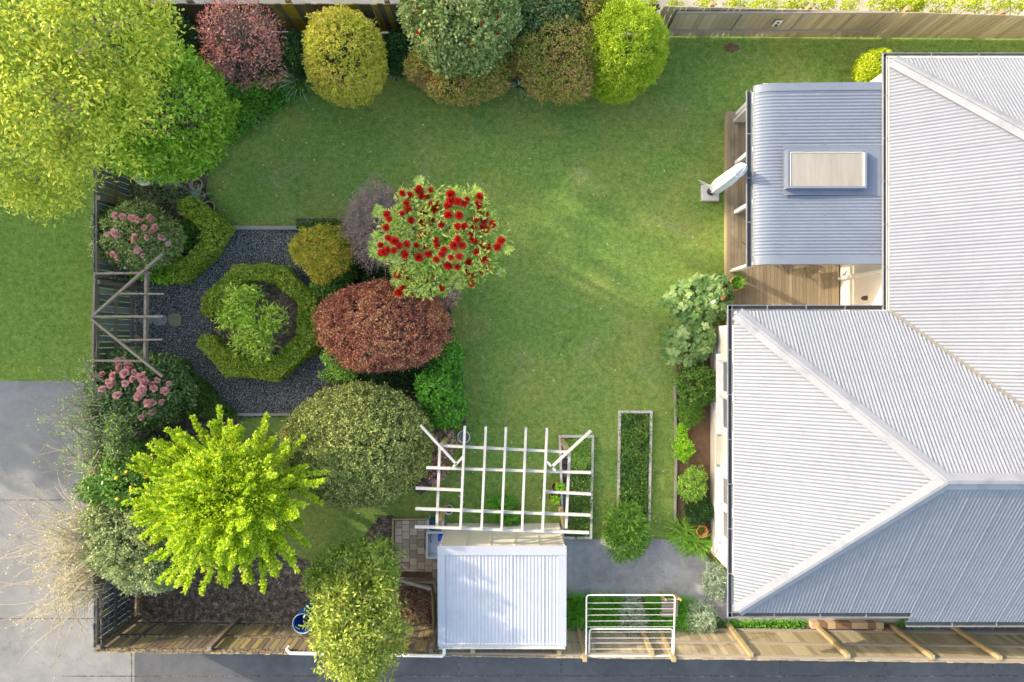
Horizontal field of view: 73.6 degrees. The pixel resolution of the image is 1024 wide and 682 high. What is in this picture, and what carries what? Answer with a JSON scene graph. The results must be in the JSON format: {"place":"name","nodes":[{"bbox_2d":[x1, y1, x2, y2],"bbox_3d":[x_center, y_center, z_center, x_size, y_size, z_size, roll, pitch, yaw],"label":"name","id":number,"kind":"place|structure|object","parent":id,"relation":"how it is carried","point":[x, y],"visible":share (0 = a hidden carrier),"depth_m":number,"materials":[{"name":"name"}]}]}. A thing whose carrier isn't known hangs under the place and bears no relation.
{"place":"outdoors","nodes":[
{"label":"outdoors","id":0,"kind":"place"},
{"bbox_2d":[0,381,133,681],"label":"driveway","id":1,"kind":"structure","parent":0,"point":[19,469],"depth_m":18.00,"materials":[{"name":"concrete"}]},
{"bbox_2d":[0,0,133,380],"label":"neighbour lawn","id":2,"kind":"structure","parent":0,"point":[46,288],"depth_m":18.00,"materials":[{"name":"green plant"}]},
{"bbox_2d":[133,230,351,417],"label":"gravel path","id":3,"kind":"structure","parent":0,"point":[292,390],"depth_m":17.98,"materials":[{"name":"grey gravel"}]},
{"bbox_2d":[90,253,164,376],"bbox_3d":[-8.961,-0.594,16.878,1.846,2.245,2.869,0,90,0],"label":"arbour","id":4,"kind":"object","parent":3,"relation":"on","point":[94,316],"visible":1,"depth_m":15.84,"materials":[{"name":"grey wood"}]},
{"bbox_2d":[212,280,297,367],"bbox_3d":[-6.763,-0.454,17.972,2.263,0.001,2.303,0,90,0],"label":"garden bed","id":5,"kind":"object","parent":3,"relation":"on","point":[276,295],"depth_m":17.97,"materials":[{"name":"soil"}]},
{"bbox_2d":[210,282,289,365],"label":"daphne shrub","id":6,"kind":"object","parent":5,"relation":"on","point":[241,323],"visible":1,"depth_m":16.93,"materials":[{"name":"green plant"}]},
{"bbox_2d":[196,262,322,381],"bbox_3d":[-6.471,-0.484,17.676,3.208,0.759,3.085,0,90,0],"label":"box hedge","id":7,"kind":"object","parent":3,"relation":"on","point":[215,357],"visible":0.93,"depth_m":17.41,"materials":[{"name":"green plant"}]},
{"bbox_2d":[484,493,521,525],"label":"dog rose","id":8,"kind":"object","parent":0,"point":[495,501],"visible":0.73,"depth_m":17.66,"materials":[{"name":"green plant"}]},
{"bbox_2d":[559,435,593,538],"bbox_3d":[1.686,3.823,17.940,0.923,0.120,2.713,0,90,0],"label":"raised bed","id":9,"kind":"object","parent":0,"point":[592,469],"visible":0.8,"depth_m":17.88,"materials":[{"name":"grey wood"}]},
{"bbox_2d":[134,626,1023,681],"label":"lane","id":10,"kind":"structure","parent":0,"point":[178,664],"depth_m":18.00,"materials":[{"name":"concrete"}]},
{"bbox_2d":[0,618,1023,681],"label":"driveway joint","id":11,"kind":"object","parent":10,"relation":"on","point":[780,676],"visible":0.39,"depth_m":17.99,"materials":[{"name":"concrete"}]},
{"bbox_2d":[136,0,1023,35],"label":"footpath","id":12,"kind":"structure","parent":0,"point":[687,3],"depth_m":18.00,"materials":[{"name":"beige concrete"}]},
{"bbox_2d":[107,0,660,32],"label":"paling fence","id":13,"kind":"object","parent":12,"relation":"on","point":[290,14],"visible":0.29,"depth_m":16.91,"materials":[{"name":"brown wood"}]},
{"bbox_2d":[660,1,1023,38],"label":"paling fence","id":14,"kind":"object","parent":12,"relation":"on","point":[904,22],"visible":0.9,"depth_m":17.24,"materials":[{"name":"brown wood"}]},
{"bbox_2d":[667,11,892,32],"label":"panel gate","id":15,"kind":"structure","parent":14,"relation":"attached to","point":[737,22],"depth_m":17.08,"materials":[{"name":"white paint"}]},
{"bbox_2d":[862,0,901,10],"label":"young shrub","id":16,"kind":"object","parent":12,"relation":"on","point":[883,3],"visible":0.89,"depth_m":16.91,"materials":[{"name":"yellow plant"}]},
{"bbox_2d":[202,36,1023,625],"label":"lawn","id":17,"kind":"structure","parent":0,"point":[600,254],"depth_m":18.00,"materials":[{"name":"green plant"}]},
{"bbox_2d":[134,358,431,623],"bbox_3d":[-5.980,3.934,17.988,7.908,0.001,7.026,0,90,0],"label":"garden bed","id":18,"kind":"object","parent":17,"relation":"on","point":[285,600],"visible":0.31,"depth_m":17.99,"materials":[{"name":"soil"}]},
{"bbox_2d":[0,461,148,681],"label":"whip shrub","id":19,"kind":"object","parent":18,"relation":"on","point":[86,576],"visible":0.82,"depth_m":15.87,"materials":[{"name":"plant"}]},
{"bbox_2d":[25,328,150,511],"bbox_3d":[-10.496,2.058,16.779,2.150,2.450,4.764,0,90,0],"label":"bare shrub","id":20,"kind":"object","parent":18,"relation":"on","point":[91,458],"visible":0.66,"depth_m":15.95,"materials":[{"name":"green plant"}]},
{"bbox_2d":[72,433,181,512],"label":"shrub","id":21,"kind":"object","parent":18,"relation":"on","point":[108,490],"visible":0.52,"depth_m":15.72,"materials":[{"name":"green plant"}]},
{"bbox_2d":[95,382,159,486],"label":"bare shrub","id":22,"kind":"object","parent":18,"relation":"on","point":[121,433],"visible":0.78,"depth_m":15.96,"materials":[{"name":"green plant"}]},
{"bbox_2d":[74,480,188,596],"bbox_3d":[-8.927,4.736,16.630,2.848,2.860,2.843,0,90,0],"label":"grey green shrub","id":23,"kind":"object","parent":18,"relation":"on","point":[134,574],"visible":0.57,"depth_m":15.67,"materials":[{"name":"green plant"}]},
{"bbox_2d":[81,345,200,435],"bbox_3d":[-9.130,1.179,16.907,2.791,2.309,2.337,0,90,0],"label":"pink camellia","id":24,"kind":"object","parent":18,"relation":"on","point":[168,405],"visible":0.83,"depth_m":16.32,"materials":[{"name":"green plant"}]},
{"bbox_2d":[160,353,241,420],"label":"box hedge","id":25,"kind":"object","parent":18,"relation":"on","point":[208,390],"visible":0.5,"depth_m":17.60,"materials":[{"name":"green plant"}]},
{"bbox_2d":[121,404,329,595],"bbox_3d":[-6.132,3.384,15.668,4.342,4.776,4.038,0,90,0],"label":"golden tree","id":26,"kind":"object","parent":18,"relation":"on","point":[221,502],"visible":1,"depth_m":14.36,"materials":[{"name":"green plant"}]},
{"bbox_2d":[93,615,438,654],"bbox_3d":[-5.831,7.338,17.087,8.185,1.825,0.170,1,90,0],"label":"paling fence","id":27,"kind":"object","parent":18,"relation":"on","point":[134,635],"visible":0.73,"depth_m":16.96,"materials":[{"name":"brown wood"}]},
{"bbox_2d":[292,601,319,633],"bbox_3d":[-5.232,7.061,17.540,0.515,0.920,0.515,0,90,0],"label":"plant pot","id":28,"kind":"object","parent":18,"relation":"on","point":[298,619],"visible":0.62,"depth_m":17.35,"materials":[{"name":"blue ceramic"}]},
{"bbox_2d":[298,530,407,598],"bbox_3d":[-3.711,5.307,16.409,2.542,3.328,1.730,0,90,0],"label":"tree","id":29,"kind":"object","parent":18,"relation":"on","point":[360,555],"visible":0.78,"depth_m":15.51,"materials":[{"name":"green plant"}]},
{"bbox_2d":[296,563,414,681],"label":"laurel tree","id":30,"kind":"object","parent":18,"relation":"on","point":[354,660],"visible":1,"depth_m":14.60,"materials":[{"name":"green plant"}]},
{"bbox_2d":[288,199,465,494],"bbox_3d":[-3.579,0.138,17.988,4.737,0.001,7.829,0,90,0],"label":"garden bed","id":31,"kind":"object","parent":17,"relation":"on","point":[424,482],"visible":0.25,"depth_m":17.99,"materials":[{"name":"soil"}]},
{"bbox_2d":[286,222,357,286],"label":"orange shrub","id":32,"kind":"object","parent":31,"relation":"on","point":[321,257],"visible":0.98,"depth_m":16.52,"materials":[{"name":"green plant"}]},
{"bbox_2d":[295,218,357,279],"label":"box hedge","id":33,"kind":"object","parent":31,"relation":"on","point":[353,275],"visible":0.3,"depth_m":17.34,"materials":[{"name":"green plant"}]},
{"bbox_2d":[309,266,354,300],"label":"green shrub","id":34,"kind":"object","parent":31,"relation":"on","point":[337,283],"visible":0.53,"depth_m":17.17,"materials":[{"name":"green plant"}]},
{"bbox_2d":[275,378,437,510],"bbox_3d":[-3.790,2.546,16.736,4.038,2.648,3.284,0,90,0],"label":"variegated shrub","id":35,"kind":"object","parent":31,"relation":"on","point":[343,494],"visible":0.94,"depth_m":15.97,"materials":[{"name":"green plant"}]},
{"bbox_2d":[335,171,416,275],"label":"smoke shrub","id":36,"kind":"object","parent":31,"relation":"on","point":[367,224],"visible":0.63,"depth_m":16.18,"materials":[{"name":"purple plant"}]},
{"bbox_2d":[311,276,455,373],"bbox_3d":[-3.176,-0.379,16.841,3.560,2.436,2.423,0,90,0],"label":"barberry","id":37,"kind":"object","parent":31,"relation":"on","point":[379,359],"visible":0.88,"depth_m":16.20,"materials":[{"name":"red plant"}]},
{"bbox_2d":[324,240,454,396],"bbox_3d":[-3.072,-0.580,17.823,3.260,0.475,4.116,9,90,0],"label":"ground cover","id":38,"kind":"object","parent":31,"relation":"on","point":[400,380],"visible":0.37,"depth_m":17.83,"materials":[{"name":"green plant"}]},
{"bbox_2d":[317,340,357,383],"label":"variegated sprig","id":39,"kind":"object","parent":38,"relation":"on","point":[336,371],"visible":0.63,"depth_m":17.05,"materials":[{"name":"green plant"}]},
{"bbox_2d":[367,175,514,300],"bbox_3d":[-1.533,-2.251,16.165,3.242,3.836,2.762,0,90,0],"label":"rhododendron","id":40,"kind":"object","parent":31,"relation":"on","point":[435,250],"visible":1,"depth_m":14.67,"materials":[{"name":"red plant"}]},
{"bbox_2d":[411,335,470,430],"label":"green shrub","id":41,"kind":"object","parent":31,"relation":"on","point":[437,401],"visible":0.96,"depth_m":17.02,"materials":[{"name":"green plant"}]},
{"bbox_2d":[425,428,458,486],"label":"pale flowering shrub","id":42,"kind":"object","parent":31,"relation":"on","point":[451,441],"visible":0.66,"depth_m":17.47,"materials":[{"name":"brown plant"}]},
{"bbox_2d":[438,262,463,308],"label":"pale flowering shrub","id":43,"kind":"object","parent":31,"relation":"on","point":[453,296],"visible":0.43,"depth_m":17.29,"materials":[{"name":"grey plant"}]},
{"bbox_2d":[135,31,648,284],"bbox_3d":[-3.020,-4.796,17.988,13.829,0.001,6.776,0,90,0],"label":"garden bed","id":44,"kind":"object","parent":17,"relation":"on","point":[171,211],"visible":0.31,"depth_m":17.99,"materials":[{"name":"soil"}]},
{"bbox_2d":[92,4,140,649],"bbox_3d":[-9.839,-0.382,17.088,0.170,1.824,15.436,0,90,0],"label":"paling fence","id":45,"kind":"object","parent":44,"relation":"on","point":[112,197],"visible":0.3,"depth_m":16.83,"materials":[{"name":"brown wood"}]},
{"bbox_2d":[83,197,187,271],"bbox_3d":[-9.329,-2.591,16.974,2.363,2.163,1.880,0,90,0],"label":"pink camellia","id":46,"kind":"object","parent":44,"relation":"on","point":[157,225],"visible":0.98,"depth_m":16.47,"materials":[{"name":"green plant"}]},
{"bbox_2d":[125,252,187,288],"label":"lime perennial","id":47,"kind":"object","parent":44,"relation":"on","point":[157,279],"visible":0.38,"depth_m":17.80,"materials":[{"name":"green plant"}]},
{"bbox_2d":[127,175,191,208],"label":"grey foliage shrub","id":48,"kind":"object","parent":44,"relation":"on","point":[165,193],"visible":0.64,"depth_m":17.79,"materials":[{"name":"green plant"}]},
{"bbox_2d":[77,28,244,188],"bbox_3d":[-8.023,-5.199,15.822,3.508,4.484,3.429,0,90,0],"label":"evergreen tree","id":49,"kind":"object","parent":44,"relation":"on","point":[185,161],"visible":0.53,"depth_m":14.87,"materials":[{"name":"green plant"}]},
{"bbox_2d":[143,8,207,69],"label":"dark shrub","id":50,"kind":"object","parent":44,"relation":"on","point":[189,35],"visible":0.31,"depth_m":16.70,"materials":[{"name":"green plant"}]},
{"bbox_2d":[175,216,201,249],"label":"leafy plant","id":51,"kind":"object","parent":44,"relation":"on","point":[191,226],"visible":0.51,"depth_m":17.84,"materials":[{"name":"green plant"}]},
{"bbox_2d":[166,195,236,284],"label":"box hedge","id":52,"kind":"object","parent":44,"relation":"on","point":[193,256],"visible":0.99,"depth_m":17.43,"materials":[{"name":"green plant"}]},
{"bbox_2d":[193,0,289,91],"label":"bronze tree","id":53,"kind":"object","parent":44,"relation":"on","point":[240,49],"visible":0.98,"depth_m":15.71,"materials":[{"name":"pink plant"}]},
{"bbox_2d":[202,74,312,173],"bbox_3d":[-7.106,-6.032,17.840,3.802,0.498,1.629,-38,90,0],"label":"ground cover","id":54,"kind":"object","parent":44,"relation":"on","point":[245,111],"visible":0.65,"depth_m":17.85,"materials":[{"name":"green plant"}]},
{"bbox_2d":[274,28,306,79],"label":"dark shrub","id":55,"kind":"object","parent":44,"relation":"on","point":[293,64],"visible":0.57,"depth_m":17.18,"materials":[{"name":"green plant"}]},
{"bbox_2d":[197,30,406,84],"bbox_3d":[-5.374,-7.379,17.869,6.117,0.469,1.632,0,90,0],"label":"ground cover","id":56,"kind":"object","parent":44,"relation":"on","point":[270,74],"visible":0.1,"depth_m":17.89,"materials":[{"name":"green plant"}]},
{"bbox_2d":[301,2,388,108],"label":"yellow shrub","id":57,"kind":"object","parent":44,"relation":"on","point":[324,26],"visible":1,"depth_m":16.09,"materials":[{"name":"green plant"}]},
{"bbox_2d":[382,27,416,78],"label":"dark shrub","id":58,"kind":"object","parent":44,"relation":"on","point":[396,36],"visible":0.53,"depth_m":17.14,"materials":[{"name":"green plant"}]},
{"bbox_2d":[395,0,524,98],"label":"camellia","id":59,"kind":"object","parent":44,"relation":"on","point":[431,19],"visible":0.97,"depth_m":15.26,"materials":[{"name":"green plant"}]},
{"bbox_2d":[402,32,518,107],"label":"copper shrub","id":60,"kind":"object","parent":44,"relation":"on","point":[498,81],"visible":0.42,"depth_m":16.79,"materials":[{"name":"brown plant"}]},
{"bbox_2d":[514,0,585,60],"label":"dark camellia","id":61,"kind":"object","parent":44,"relation":"on","point":[529,9],"visible":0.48,"depth_m":16.00,"materials":[{"name":"green plant"}]},
{"bbox_2d":[511,5,616,107],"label":"copper shrub","id":62,"kind":"object","parent":44,"relation":"on","point":[528,63],"visible":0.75,"depth_m":16.28,"materials":[{"name":"brown plant"}]},
{"bbox_2d":[577,0,609,41],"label":"copper shrub","id":63,"kind":"object","parent":44,"relation":"on","point":[593,3],"visible":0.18,"depth_m":16.09,"materials":[{"name":"brown plant"}]},
{"bbox_2d":[576,0,671,105],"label":"lime shrub","id":64,"kind":"object","parent":44,"relation":"on","point":[621,83],"visible":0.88,"depth_m":16.03,"materials":[{"name":"green plant"}]},
{"bbox_2d":[392,518,446,595],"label":"paved square","id":65,"kind":"structure","parent":17,"relation":"on","point":[414,538],"depth_m":17.96,"materials":[{"name":"grey stone"}]},
{"bbox_2d":[392,577,435,630],"bbox_3d":[-2.535,6.809,17.640,1.104,0.720,1.255,0,90,0],"label":"compost bin","id":66,"kind":"object","parent":65,"relation":"on","point":[421,606],"visible":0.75,"depth_m":17.66,"materials":[{"name":"soil"}]},
{"bbox_2d":[399,571,436,592],"bbox_3d":[-2.449,6.120,17.300,1.102,0.220,0.529,0,90,0],"label":"timber pile","id":67,"kind":"object","parent":66,"relation":"on","point":[416,575],"visible":0.79,"depth_m":17.32,"materials":[{"name":"brown wood"}]},
{"bbox_2d":[426,529,444,558],"bbox_3d":[-1.933,5.202,17.700,0.488,0.600,0.666,0,90,0],"label":"trough","id":68,"kind":"object","parent":65,"relation":"on","point":[431,550],"visible":0.52,"depth_m":17.64,"materials":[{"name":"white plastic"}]},
{"bbox_2d":[285,523,566,657],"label":"garden shed","id":69,"kind":"structure","parent":17,"relation":"on","point":[501,589],"depth_m":15.98,"materials":[{"name":"beige paint"}]},
{"bbox_2d":[415,424,591,533],"bbox_3d":[-0.205,3.171,16.800,4.060,2.400,2.534,0,90,0],"label":"pergola","id":70,"kind":"object","parent":17,"relation":"on","point":[561,513],"visible":0.96,"depth_m":15.71,"materials":[{"name":"white wood"}]},
{"bbox_2d":[561,438,590,535],"bbox_3d":[1.697,3.855,17.988,0.816,0.001,2.658,0,90,0],"label":"garden bed","id":71,"kind":"object","parent":17,"relation":"on","point":[564,467],"visible":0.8,"depth_m":17.99,"materials":[{"name":"green plant"}]},
{"bbox_2d":[561,433,596,471],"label":"ground cover","id":72,"kind":"object","parent":71,"relation":"on","point":[579,448],"visible":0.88,"depth_m":17.87,"materials":[{"name":"green plant"}]},
{"bbox_2d":[563,453,596,541],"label":"ground cover","id":73,"kind":"object","parent":71,"relation":"on","point":[579,498],"visible":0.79,"depth_m":17.90,"materials":[{"name":"green plant"}]},
{"bbox_2d":[615,407,653,535],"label":"ground cover","id":74,"kind":"object","parent":17,"relation":"on","point":[636,456],"visible":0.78,"depth_m":17.87,"materials":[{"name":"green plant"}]},
{"bbox_2d":[600,498,655,565],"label":"rosemary bush","id":75,"kind":"object","parent":74,"relation":"on","point":[636,533],"visible":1,"depth_m":17.28,"materials":[{"name":"green plant"}]},
{"bbox_2d":[616,410,652,537],"bbox_3d":[3.209,3.503,17.940,0.936,0.120,3.354,0,90,0],"label":"edging","id":76,"kind":"object","parent":74,"relation":"on","point":[619,447],"visible":0.61,"depth_m":17.88,"materials":[{"name":"grey wood"}]},
{"bbox_2d":[673,379,676,524],"bbox_3d":[4.285,2.903,17.950,0.095,0.100,3.821,0,90,0],"label":"lawn edging","id":77,"kind":"object","parent":17,"relation":"on","point":[675,463],"visible":0.71,"depth_m":17.90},
{"bbox_2d":[659,317,716,368],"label":"shrub","id":78,"kind":"object","parent":17,"relation":"on","point":[700,344],"visible":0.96,"depth_m":17.22,"materials":[{"name":"green plant"}]},
{"bbox_2d":[676,350,712,559],"bbox_3d":[4.770,2.737,17.988,1.013,0.001,6.053,0,90,0],"label":"garden bed","id":79,"kind":"object","parent":17,"relation":"on","point":[698,435],"visible":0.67,"depth_m":17.99,"materials":[{"name":"brown soil"}]},
{"bbox_2d":[671,433,695,463],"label":"lime perennial","id":80,"kind":"object","parent":79,"relation":"on","point":[689,452],"visible":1,"depth_m":17.72,"materials":[{"name":"green plant"}]},
{"bbox_2d":[661,511,712,563],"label":"strap plant","id":81,"kind":"object","parent":79,"relation":"on","point":[685,546],"visible":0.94,"depth_m":17.88,"materials":[{"name":"green plant"}]},
{"bbox_2d":[673,394,704,429],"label":"green shrub","id":82,"kind":"object","parent":79,"relation":"on","point":[688,411],"visible":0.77,"depth_m":17.68,"materials":[{"name":"green plant"}]},
{"bbox_2d":[675,463,708,504],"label":"lime perennial","id":83,"kind":"object","parent":79,"relation":"on","point":[685,478],"visible":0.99,"depth_m":17.60,"materials":[{"name":"green plant"}]},
{"bbox_2d":[672,362,715,408],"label":"green shrub","id":84,"kind":"object","parent":79,"relation":"on","point":[700,370],"visible":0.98,"depth_m":17.37,"materials":[{"name":"green plant"}]},
{"bbox_2d":[680,495,713,527],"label":"green shrub","id":85,"kind":"object","parent":79,"relation":"on","point":[704,514],"visible":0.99,"depth_m":17.61,"materials":[{"name":"green plant"}]},
{"bbox_2d":[657,272,734,327],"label":"shrub","id":86,"kind":"object","parent":17,"relation":"on","point":[713,297],"visible":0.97,"depth_m":17.14,"materials":[{"name":"green plant"}]},
{"bbox_2d":[699,163,746,200],"bbox_3d":[5.090,-3.906,16.590,0.655,2.820,0.478,0,90,0],"label":"umbrella","id":87,"kind":"object","parent":17,"relation":"on","point":[724,181],"visible":1,"depth_m":16.64,"materials":[{"name":"fabric"}]},
{"bbox_2d":[724,112,838,324],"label":"timber deck","id":88,"kind":"structure","parent":17,"relation":"on","point":[780,285],"depth_m":17.80,"materials":[{"name":"brown wood"}]},
{"bbox_2d":[710,53,1023,626],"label":"house","id":89,"kind":"structure","parent":17,"relation":"on","point":[867,450],"depth_m":14.77,"materials":[{"name":"metal"}]},
{"bbox_2d":[716,352,733,439],"bbox_3d":[5.210,1.330,16.582,0.200,1.465,2.113,0,90,0],"label":"window","id":90,"kind":"structure","parent":89,"relation":"in","point":[721,362],"depth_m":17.02,"materials":[{"name":"white paint"}]},
{"bbox_2d":[716,464,733,555],"bbox_3d":[5.210,4.092,16.582,0.200,1.465,1.959,0,90,0],"label":"window","id":91,"kind":"structure","parent":89,"relation":"in","point":[721,477],"depth_m":17.02,"materials":[{"name":"white paint"}]},
{"bbox_2d":[851,47,894,81],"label":"round shrub","id":92,"kind":"object","parent":17,"relation":"on","point":[867,60],"visible":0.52,"depth_m":17.12,"materials":[{"name":"yellow plant"}]},
{"bbox_2d":[563,539,910,621],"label":"courtyard","id":93,"kind":"structure","parent":0,"point":[661,567],"depth_m":17.99,"materials":[{"name":"concrete"}]},
{"bbox_2d":[657,592,681,616],"bbox_3d":[4.040,6.760,17.525,0.460,0.959,0.660,0,90,0],"label":"garden chair","id":94,"kind":"object","parent":93,"relation":"on","point":[667,610],"visible":0.88,"depth_m":17.59,"materials":[{"name":"white wood"}]},
{"bbox_2d":[700,560,726,601],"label":"silver shrub","id":95,"kind":"object","parent":93,"relation":"on","point":[722,579],"visible":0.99,"depth_m":17.66,"materials":[{"name":"green plant"}]},
{"bbox_2d":[566,596,1023,627],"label":"fence border","id":96,"kind":"object","parent":93,"relation":"on","point":[885,624],"visible":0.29,"depth_m":17.98,"materials":[{"name":"soil"}]},
{"bbox_2d":[566,588,604,635],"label":"agapanthus","id":97,"kind":"object","parent":96,"relation":"on","point":[575,610],"visible":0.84,"depth_m":17.75,"materials":[{"name":"green plant"}]},
{"bbox_2d":[583,587,628,634],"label":"agapanthus","id":98,"kind":"object","parent":96,"relation":"on","point":[610,618],"visible":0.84,"depth_m":17.74,"materials":[{"name":"green plant"}]},
{"bbox_2d":[576,594,675,661],"bbox_3d":[2.777,6.783,17.020,2.228,1.960,1.534,0,90,0],"label":"clothesline","id":99,"kind":"object","parent":96,"relation":"on","point":[668,648],"visible":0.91,"depth_m":16.24,"materials":[{"name":"white paint"}]},
{"bbox_2d":[614,596,650,634],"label":"silver shrub","id":100,"kind":"object","parent":96,"relation":"on","point":[629,610],"visible":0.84,"depth_m":17.60,"materials":[{"name":"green plant"}]},
{"bbox_2d":[635,589,683,633],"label":"agapanthus","id":101,"kind":"object","parent":96,"relation":"on","point":[653,606],"visible":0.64,"depth_m":17.74,"materials":[{"name":"green plant"}]},
{"bbox_2d":[654,590,704,633],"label":"agapanthus","id":102,"kind":"object","parent":96,"relation":"on","point":[683,603],"visible":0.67,"depth_m":17.72,"materials":[{"name":"green plant"}]},
{"bbox_2d":[684,599,719,634],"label":"silver shrub","id":103,"kind":"object","parent":96,"relation":"on","point":[710,622],"visible":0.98,"depth_m":17.60,"materials":[{"name":"green plant"}]},
{"bbox_2d":[439,622,1023,663],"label":"paling fence","id":104,"kind":"object","parent":96,"relation":"on","point":[820,643],"visible":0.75,"depth_m":16.91,"materials":[{"name":"brown wood"}]},
{"bbox_2d":[713,617,927,630],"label":"ground cover","id":105,"kind":"object","parent":96,"relation":"on","point":[763,626],"visible":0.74,"depth_m":17.93,"materials":[{"name":"green plant"}]},
{"label":"ground","id":106,"kind":"structure","parent":0,"visible":0},
{"bbox_2d":[0,0,195,228],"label":"tall tree","id":107,"kind":"object","parent":106,"relation":"on","point":[91,70],"visible":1,"depth_m":11.53,"materials":[{"name":"green plant"}]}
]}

